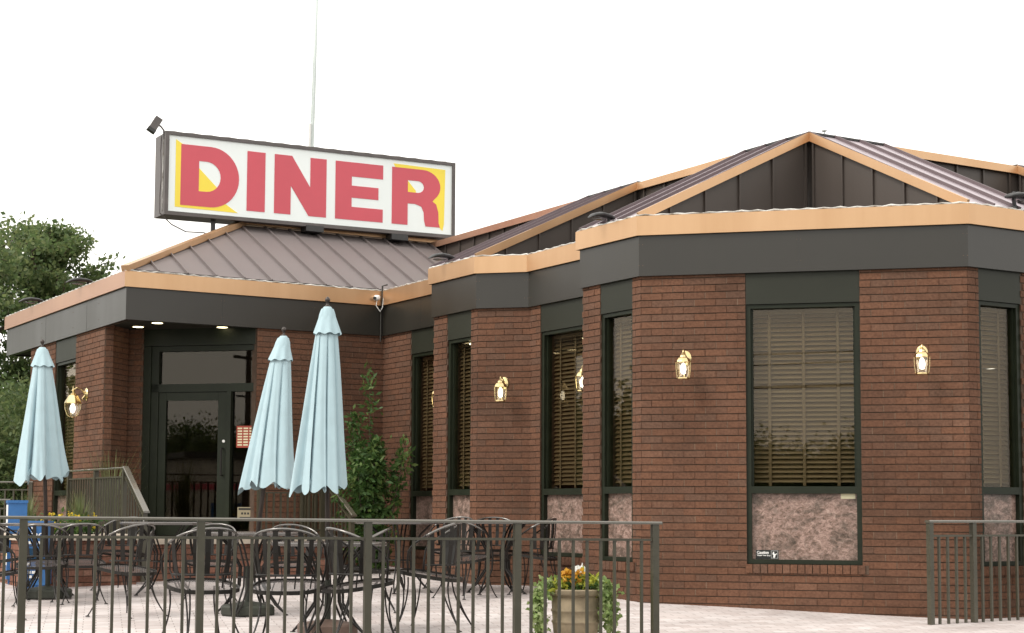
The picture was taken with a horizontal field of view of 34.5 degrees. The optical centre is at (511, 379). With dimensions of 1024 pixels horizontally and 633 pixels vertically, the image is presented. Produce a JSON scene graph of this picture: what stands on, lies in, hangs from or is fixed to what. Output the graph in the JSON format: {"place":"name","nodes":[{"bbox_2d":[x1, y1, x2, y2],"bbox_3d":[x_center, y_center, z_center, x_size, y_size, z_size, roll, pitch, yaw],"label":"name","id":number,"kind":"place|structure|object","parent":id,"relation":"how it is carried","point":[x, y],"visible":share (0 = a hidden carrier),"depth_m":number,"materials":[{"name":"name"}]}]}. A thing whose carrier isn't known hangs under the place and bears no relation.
{"place":"outdoors","nodes":[
{"label":"outdoors","id":0,"kind":"place"},
{"bbox_2d":[61,488,93,533],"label":"ornamental grass","id":1,"kind":"object","parent":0,"point":[79,506],"depth_m":18.52,"materials":[{"name":"green plant"}]},
{"bbox_2d":[0,566,1023,632],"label":"patio","id":2,"kind":"structure","parent":0,"point":[676,618],"depth_m":14.48,"materials":[{"name":"concrete"}]},
{"bbox_2d":[0,499,11,532],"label":"ramp railing","id":3,"kind":"object","parent":2,"relation":"on","point":[3,508],"visible":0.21,"depth_m":19.22,"materials":[{"name":"paint"}]},
{"bbox_2d":[0,542,26,619],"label":"patio chair","id":4,"kind":"object","parent":2,"relation":"on","point":[11,571],"visible":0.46,"depth_m":14.09,"materials":[{"name":"metal"}]},
{"bbox_2d":[0,384,27,529],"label":"bush","id":5,"kind":"object","parent":2,"relation":"on","point":[9,442],"visible":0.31,"depth_m":23.49,"materials":[{"name":"green plant"}]},
{"bbox_2d":[5,500,27,583],"bbox_3d":[-5.383,1.761,17.898,0.212,0.898,0.396,2,-5,-20],"label":"newspaper box","id":6,"kind":"object","parent":2,"relation":"on","point":[16,507],"visible":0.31,"depth_m":17.76,"materials":[{"name":"blue metal"}]},
{"bbox_2d":[0,481,33,532],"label":"ramp railing","id":7,"kind":"object","parent":2,"relation":"on","point":[30,489],"visible":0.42,"depth_m":21.53,"materials":[{"name":"paint"}]},
{"bbox_2d":[0,526,33,599],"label":"patio chair","id":8,"kind":"object","parent":2,"relation":"on","point":[7,530],"visible":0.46,"depth_m":15.82,"materials":[{"name":"metal"}]},
{"bbox_2d":[11,524,69,606],"bbox_3d":[-4.401,1.728,15.432,0.483,0.758,0.494,1,-5,-5],"label":"patio chair","id":9,"kind":"object","parent":2,"relation":"on","point":[30,567],"visible":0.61,"depth_m":15.32,"materials":[{"name":"metal"}]},
{"bbox_2d":[27,521,53,587],"bbox_3d":[-4.959,1.829,17.189,0.285,0.705,0.396,1,-5,-6],"label":"newspaper box","id":10,"kind":"object","parent":2,"relation":"on","point":[38,533],"visible":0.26,"depth_m":17.03,"materials":[{"name":"blue metal"}]},
{"bbox_2d":[0,523,95,598],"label":"patio table","id":11,"kind":"object","parent":2,"relation":"on","point":[34,576],"visible":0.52,"depth_m":16.08,"materials":[{"name":"metal"}]},
{"bbox_2d":[26,554,71,598],"bbox_3d":[-4.557,1.927,16.196,0.462,0.430,0.462,-3,-5,33],"label":"umbrella base","id":12,"kind":"object","parent":2,"relation":"on","point":[47,591],"visible":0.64,"depth_m":16.03,"materials":[{"name":"black metal"}]},
{"bbox_2d":[14,339,68,573],"bbox_3d":[-4.640,0.855,16.283,0.479,2.522,0.624,0,-5,0],"label":"closed umbrella","id":13,"kind":"object","parent":12,"relation":"in","point":[41,454],"visible":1,"depth_m":16.20,"materials":[{"name":"blue fabric"}]},
{"bbox_2d":[0,533,138,586],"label":"planter wall","id":14,"kind":"structure","parent":2,"relation":"on","point":[85,577],"depth_m":17.56,"materials":[{"name":"brick"}]},
{"bbox_2d":[15,492,41,520],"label":"ornamental grass","id":15,"kind":"object","parent":14,"relation":"in","point":[29,510],"depth_m":19.06,"materials":[{"name":"green plant"}]},
{"bbox_2d":[33,507,106,534],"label":"yellow flowers","id":16,"kind":"object","parent":14,"relation":"in","point":[76,529],"visible":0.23,"depth_m":18.27,"materials":[{"name":"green plant"}]},
{"bbox_2d":[50,523,107,604],"bbox_3d":[-4.089,1.738,15.634,0.483,0.758,0.494,2,-5,-25],"label":"patio chair","id":17,"kind":"object","parent":2,"relation":"on","point":[100,560],"visible":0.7,"depth_m":15.51,"materials":[{"name":"metal"}]},
{"bbox_2d":[90,516,145,589],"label":"patio chair","id":18,"kind":"object","parent":2,"relation":"on","point":[105,551],"visible":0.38,"depth_m":17.25,"materials":[{"name":"metal"}]},
{"bbox_2d":[85,523,167,618],"bbox_3d":[-3.357,1.665,14.446,0.529,0.811,0.517,-3,-5,32],"label":"patio chair","id":19,"kind":"object","parent":2,"relation":"on","point":[122,552],"visible":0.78,"depth_m":14.34,"materials":[{"name":"metal"}]},
{"bbox_2d":[123,466,149,581],"bbox_3d":[-4.135,1.574,18.102,0.070,1.263,0.760,3,-5,-31],"label":"stair handrail","id":20,"kind":"object","parent":2,"relation":"on","point":[137,497],"visible":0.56,"depth_m":18.07,"materials":[{"name":"paint"}]},
{"bbox_2d":[119,522,211,595],"bbox_3d":[-3.492,1.799,16.608,0.924,0.727,0.924,0,-5,0],"label":"patio table","id":21,"kind":"object","parent":2,"relation":"on","point":[155,565],"visible":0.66,"depth_m":16.50,"materials":[{"name":"metal"}]},
{"bbox_2d":[161,527,239,632],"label":"patio chair","id":22,"kind":"object","parent":2,"relation":"on","point":[189,591],"visible":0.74,"depth_m":12.22,"materials":[{"name":"grey"}]},
{"bbox_2d":[179,523,237,604],"bbox_3d":[-2.860,1.748,15.688,0.483,0.758,0.494,0,-5,4],"label":"patio chair","id":23,"kind":"object","parent":2,"relation":"on","point":[189,563],"visible":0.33,"depth_m":15.77,"materials":[{"name":"metal"}]},
{"bbox_2d":[137,536,324,560],"bbox_3d":[-3.702,2.276,19.757,2.520,0.766,1.800,3,-5,-31],"label":"entrance landing","id":24,"kind":"object","parent":2,"relation":"on","point":[246,542],"visible":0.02,"depth_m":18.99,"materials":[{"name":"brick"}]},
{"bbox_2d":[66,467,126,533],"bbox_3d":[-4.905,1.506,19.398,0.062,0.910,2.231,3,-5,-31],"label":"landing guard","id":25,"kind":"object","parent":24,"relation":"on","point":[95,497],"visible":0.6,"depth_m":19.21,"materials":[{"name":"paint"}]},
{"bbox_2d":[78,446,148,530],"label":"ornamental grass","id":26,"kind":"object","parent":24,"relation":"on","point":[107,480],"depth_m":19.58,"materials":[{"name":"green plant"}]},
{"bbox_2d":[256,483,324,536],"bbox_3d":[-2.612,1.555,19.497,0.851,0.650,0.062,3,-5,-31],"label":"landing guard","id":27,"kind":"object","parent":24,"relation":"on","point":[321,529],"visible":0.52,"depth_m":19.54,"materials":[{"name":"paint"}]},
{"bbox_2d":[299,490,319,536],"bbox_3d":[-2.421,1.620,20.051,0.062,0.830,0.691,3,-5,-31],"label":"landing guard","id":28,"kind":"object","parent":24,"relation":"on","point":[305,509],"visible":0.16,"depth_m":20.20,"materials":[{"name":"paint"}]},
{"bbox_2d":[136,558,331,581],"bbox_3d":[-3.169,2.327,18.858,2.460,0.526,0.304,3,-5,-31],"label":"step","id":29,"kind":"object","parent":2,"relation":"on","point":[212,571],"visible":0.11,"depth_m":18.58,"materials":[{"name":"brick"}]},
{"bbox_2d":[221,566,274,615],"bbox_3d":[-2.345,1.871,14.647,0.462,0.430,0.462,1,-5,-12],"label":"umbrella base","id":30,"kind":"object","parent":2,"relation":"on","point":[226,611],"visible":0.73,"depth_m":14.48,"materials":[{"name":"black metal"}]},
{"bbox_2d":[238,327,293,581],"bbox_3d":[-2.191,0.793,14.752,0.510,2.542,0.431,0,-5,0],"label":"closed umbrella","id":31,"kind":"object","parent":30,"relation":"in","point":[269,460],"visible":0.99,"depth_m":14.67,"materials":[{"name":"blue fabric"}]},
{"bbox_2d":[205,531,303,616],"bbox_3d":[-2.314,1.721,14.659,0.924,0.727,0.924,3,-5,-30],"label":"patio table","id":32,"kind":"object","parent":2,"relation":"on","point":[247,533],"visible":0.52,"depth_m":14.55,"materials":[{"name":"metal"}]},
{"bbox_2d":[253,528,327,632],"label":"patio chair","id":33,"kind":"object","parent":2,"relation":"on","point":[259,582],"visible":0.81,"depth_m":12.17,"materials":[{"name":"metal"}]},
{"bbox_2d":[265,524,323,605],"bbox_3d":[-2.062,1.746,15.585,0.483,0.758,0.494,2,-5,-25],"label":"patio chair","id":34,"kind":"object","parent":2,"relation":"on","point":[281,562],"visible":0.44,"depth_m":15.70,"materials":[{"name":"metal"}]},
{"bbox_2d":[297,580,357,632],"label":"umbrella base","id":35,"kind":"object","parent":2,"relation":"on","point":[326,626],"visible":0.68,"depth_m":13.01,"materials":[{"name":"black metal"}]},
{"bbox_2d":[289,297,346,579],"bbox_3d":[-1.553,0.662,13.229,0.464,2.676,0.395,0,-5,0],"label":"closed umbrella","id":36,"kind":"object","parent":35,"relation":"in","point":[320,461],"visible":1,"depth_m":13.17,"materials":[{"name":"blue fabric"}]},
{"bbox_2d":[271,541,386,632],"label":"patio table","id":37,"kind":"object","parent":2,"relation":"on","point":[306,546],"visible":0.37,"depth_m":13.07,"materials":[{"name":"metal"}]},
{"bbox_2d":[0,516,661,632],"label":"patio railing","id":38,"kind":"object","parent":2,"relation":"on","point":[201,537],"visible":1,"depth_m":11.83,"materials":[{"name":"paint"}]},
{"bbox_2d":[330,489,356,563],"bbox_3d":[-2.016,1.730,19.362,0.070,1.169,0.760,3,-5,-31],"label":"stair handrail","id":39,"kind":"object","parent":2,"relation":"on","point":[352,514],"visible":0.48,"depth_m":19.29,"materials":[{"name":"paint"}]},
{"bbox_2d":[314,527,394,632],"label":"patio chair","id":40,"kind":"object","parent":2,"relation":"on","point":[341,572],"visible":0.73,"depth_m":12.31,"materials":[{"name":"metal"}]},
{"bbox_2d":[344,527,395,612],"bbox_3d":[-1.285,1.717,14.913,0.494,0.758,0.483,1,-5,-5],"label":"patio chair","id":41,"kind":"object","parent":2,"relation":"on","point":[375,570],"visible":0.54,"depth_m":14.76,"materials":[{"name":"metal"}]},
{"bbox_2d":[355,522,443,593],"bbox_3d":[-1.153,1.818,16.909,0.924,0.727,0.924,4,-6,-40],"label":"patio table","id":42,"kind":"object","parent":2,"relation":"on","point":[410,555],"visible":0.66,"depth_m":16.84,"materials":[{"name":"metal"}]},
{"bbox_2d":[394,523,470,631],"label":"patio chair","id":43,"kind":"object","parent":2,"relation":"on","point":[453,531],"visible":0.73,"depth_m":13.36,"materials":[{"name":"metal"}]},
{"bbox_2d":[422,516,480,589],"bbox_3d":[-0.622,1.831,17.484,0.483,0.758,0.494,-2,-5,30],"label":"patio chair","id":44,"kind":"object","parent":2,"relation":"on","point":[438,534],"visible":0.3,"depth_m":17.57,"materials":[{"name":"metal"}]},
{"bbox_2d":[431,523,497,599],"bbox_3d":[-0.463,1.750,16.090,0.483,0.758,0.494,-4,-6,40],"label":"patio chair","id":45,"kind":"object","parent":2,"relation":"on","point":[466,561],"visible":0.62,"depth_m":15.94,"materials":[{"name":"metal"}]},
{"bbox_2d":[473,517,512,587],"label":"patio chair","id":46,"kind":"object","parent":2,"relation":"on","point":[496,554],"visible":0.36,"depth_m":17.48,"materials":[{"name":"metal"}]},
{"bbox_2d":[466,523,536,594],"bbox_3d":[-0.156,1.795,16.660,0.924,0.727,0.924,1,-5,-15],"label":"patio table","id":47,"kind":"object","parent":2,"relation":"on","point":[506,568],"visible":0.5,"depth_m":16.61,"materials":[{"name":"metal"}]},
{"bbox_2d":[4,131,1023,618],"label":"diner","id":48,"kind":"structure","parent":2,"relation":"on","point":[804,437],"depth_m":16.13,"materials":[{"name":"brick"}]},
{"bbox_2d":[19,297,43,303],"bbox_3d":[-6.689,-1.066,22.944,0.364,0.156,0.141,4,-6,-36],"label":"roof vent","id":49,"kind":"object","parent":48,"relation":"on","point":[38,300],"visible":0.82,"depth_m":22.91,"materials":[{"name":"metal"}]},
{"bbox_2d":[53,359,75,534],"bbox_3d":[-5.772,0.960,21.567,0.158,2.405,0.950,3,-5,-31],"label":"window","id":50,"kind":"structure","parent":48,"relation":"in","point":[58,492],"depth_m":21.87,"materials":[{"name":"black glass"}]},
{"bbox_2d":[64,386,87,417],"bbox_3d":[-5.459,0.281,20.644,0.266,0.407,0.220,3,-5,-31],"label":"coach lantern","id":51,"kind":"object","parent":48,"relation":"attached to","point":[72,399],"visible":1,"depth_m":20.60,"materials":[{"name":"gold metal"}]},
{"bbox_2d":[66,277,92,284],"bbox_3d":[-5.497,-1.218,20.959,0.364,0.156,0.141,4,-6,-36],"label":"roof vent","id":52,"kind":"object","parent":48,"relation":"on","point":[79,279],"visible":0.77,"depth_m":20.92,"materials":[{"name":"metal"}]},
{"bbox_2d":[156,392,226,535],"bbox_3d":[-3.970,1.044,20.434,0.926,1.775,0.111,-1,-5,14],"label":"door","id":53,"kind":"structure","parent":48,"relation":"in","point":[170,530],"depth_m":20.47,"materials":[{"name":"black metal"}]},
{"bbox_2d":[237,507,250,517],"bbox_3d":[-3.265,1.646,20.230,0.220,0.160,0.007,-1,-5,14],"label":"notice plate","id":54,"kind":"object","parent":48,"relation":"attached to","point":[243,512],"visible":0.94,"depth_m":20.23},
{"bbox_2d":[154,130,455,242],"bbox_3d":[-2.817,-2.498,22.929,4.394,1.494,0.450,3,-5,-31],"label":"rooftop sign","id":55,"kind":"object","parent":48,"relation":"on","point":[212,180],"visible":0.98,"depth_m":22.66,"materials":[{"name":"plastic"}]},
{"bbox_2d":[146,115,164,138],"bbox_3d":[-4.692,-3.324,21.738,0.241,0.296,0.118,2,-5,-22],"label":"sign spotlight","id":56,"kind":"object","parent":55,"relation":"attached to","point":[154,125],"visible":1,"depth_m":21.70,"materials":[{"name":"metal"}]},
{"bbox_2d":[373,295,382,310],"bbox_3d":[-1.703,-0.972,21.033,0.132,0.214,0.104,0,-5,0],"label":"security camera","id":57,"kind":"object","parent":48,"relation":"attached to","point":[376,298],"visible":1,"depth_m":21.02,"materials":[{"name":"white paint"}]},
{"bbox_2d":[411,351,433,549],"bbox_3d":[-0.938,0.862,20.042,0.158,2.405,0.920,3,-5,-31],"label":"window","id":58,"kind":"structure","parent":48,"relation":"in","point":[421,501],"depth_m":20.34,"materials":[{"name":"black glass"}]},
{"bbox_2d":[428,253,454,260],"bbox_3d":[-0.806,-1.367,18.831,0.374,0.159,0.145,4,-6,-42],"label":"roof vent","id":59,"kind":"object","parent":48,"relation":"on","point":[445,256],"visible":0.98,"depth_m":18.78,"materials":[{"name":"metal"}]},
{"bbox_2d":[447,337,471,553],"bbox_3d":[-0.516,0.743,18.523,0.158,2.405,0.555,3,-5,-31],"label":"window","id":60,"kind":"structure","parent":48,"relation":"in","point":[459,501],"depth_m":18.68,"materials":[{"name":"black glass"}]},
{"bbox_2d":[494,376,508,401],"bbox_3d":[-0.113,0.103,17.965,0.144,0.287,0.242,-1,-5,14],"label":"wall lantern","id":61,"kind":"object","parent":48,"relation":"attached to","point":[503,383],"depth_m":17.90,"materials":[{"name":"gold metal"}]},
{"bbox_2d":[541,326,582,556],"bbox_3d":[0.640,0.661,17.415,0.158,2.405,0.980,3,-5,-31],"label":"window","id":62,"kind":"structure","parent":48,"relation":"in","point":[565,504],"depth_m":17.62,"materials":[{"name":"black glass"}]},
{"bbox_2d":[576,365,582,391],"bbox_3d":[0.761,-0.013,16.838,0.242,0.287,0.144,3,-5,-31],"label":"wall lantern","id":63,"kind":"object","parent":48,"relation":"attached to","point":[579,373],"depth_m":16.79,"materials":[{"name":"gold metal"}]},
{"bbox_2d":[588,212,614,221],"bbox_3d":[0.871,-1.566,16.150,0.341,0.148,0.132,4,-6,-42],"label":"roof vent","id":64,"kind":"object","parent":48,"relation":"on","point":[607,216],"visible":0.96,"depth_m":16.11,"materials":[{"name":"metal"}]},
{"bbox_2d":[602,309,632,561],"bbox_3d":[1.090,0.547,15.959,0.158,2.405,0.550,3,-5,-31],"label":"window","id":65,"kind":"structure","parent":48,"relation":"in","point":[617,503],"depth_m":16.08,"materials":[{"name":"black glass"}]},
{"bbox_2d":[676,349,690,379],"bbox_3d":[1.604,-0.140,15.384,0.144,0.287,0.242,-1,-5,14],"label":"wall lantern","id":66,"kind":"object","parent":48,"relation":"attached to","point":[684,359],"depth_m":15.32,"materials":[{"name":"gold metal"}]},
{"bbox_2d":[746,302,862,564],"bbox_3d":[2.705,0.501,15.285,1.045,2.405,0.158,-1,-5,14],"label":"window","id":67,"kind":"structure","parent":48,"relation":"in","point":[821,525],"depth_m":15.30,"materials":[{"name":"black glass"}]},
{"bbox_2d":[914,344,929,374],"bbox_3d":[3.694,-0.181,14.861,0.144,0.287,0.242,-1,-5,14],"label":"wall lantern","id":68,"kind":"object","parent":48,"relation":"attached to","point":[921,355],"depth_m":14.79,"materials":[{"name":"gold metal"}]},
{"bbox_2d":[978,301,1023,565],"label":"window","id":69,"kind":"structure","parent":48,"relation":"in","point":[998,503],"depth_m":15.19,"materials":[{"name":"black glass"}]},
{"bbox_2d":[1004,191,1023,208],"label":"roof vent","id":70,"kind":"object","parent":48,"relation":"on","point":[1014,195],"visible":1,"depth_m":15.30,"materials":[{"name":"metal"}]},
{"bbox_2d":[507,518,557,594],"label":"patio chair","id":71,"kind":"object","parent":2,"relation":"on","point":[549,557],"visible":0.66,"depth_m":16.33,"materials":[{"name":"metal"}]},
{"bbox_2d":[550,590,598,632],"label":"flower pot","id":72,"kind":"object","parent":2,"relation":"on","point":[579,611],"visible":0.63,"depth_m":12.83,"materials":[{"name":"stone"}]},
{"bbox_2d":[525,575,624,632],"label":"trailing ivy","id":73,"kind":"object","parent":72,"relation":"in","point":[607,600],"visible":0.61,"depth_m":12.91,"materials":[{"name":"green plant"}]},
{"bbox_2d":[547,563,603,597],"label":"pansies","id":74,"kind":"object","parent":72,"relation":"in","point":[579,578],"visible":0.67,"depth_m":12.91,"materials":[{"name":"yellow plant"}]},
{"bbox_2d":[925,520,1023,624],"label":"patio railing","id":75,"kind":"object","parent":2,"relation":"on","point":[972,535],"visible":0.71,"depth_m":14.45,"materials":[{"name":"paint"}]},
{"bbox_2d":[0,0,1023,387],"label":"sky","id":76,"kind":"structure","parent":0,"point":[536,105],"materials":[{"name":"white"}]},
{"label":"ground","id":77,"kind":"structure","parent":0,"visible":0},
{"bbox_2d":[0,378,27,466],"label":"bush","id":78,"kind":"object","parent":77,"relation":"on","point":[14,404],"depth_m":29.65,"materials":[{"name":"green plant"}]},
{"bbox_2d":[0,367,29,521],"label":"bush","id":79,"kind":"object","parent":77,"relation":"on","point":[18,403],"visible":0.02,"depth_m":25.65,"materials":[{"name":"green plant"}]},
{"bbox_2d":[308,0,317,146],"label":"flag mast","id":80,"kind":"object","parent":77,"relation":"on","point":[311,126],"visible":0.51,"depth_m":30.50,"materials":[{"name":"white paint"}]},
{"label":"lawn","id":81,"kind":"structure","parent":0,"visible":0},
{"bbox_2d":[0,211,72,411],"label":"leafy tree","id":82,"kind":"object","parent":81,"relation":"on","point":[8,266],"visible":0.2,"depth_m":31.11,"materials":[{"name":"green plant"}]},
{"bbox_2d":[0,209,125,389],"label":"leafy tree","id":83,"kind":"object","parent":81,"relation":"on","point":[45,274],"visible":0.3,"depth_m":33.52,"materials":[{"name":"green plant"}]},
{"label":"planting bed","id":84,"kind":"structure","parent":0,"visible":0},
{"bbox_2d":[331,359,417,568],"bbox_3d":[-1.630,1.070,19.622,1.029,2.668,0.868,0,-5,0],"label":"shrub","id":85,"kind":"object","parent":84,"relation":"in","point":[367,474],"visible":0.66,"depth_m":19.64,"materials":[{"name":"green plant"}]}
]}

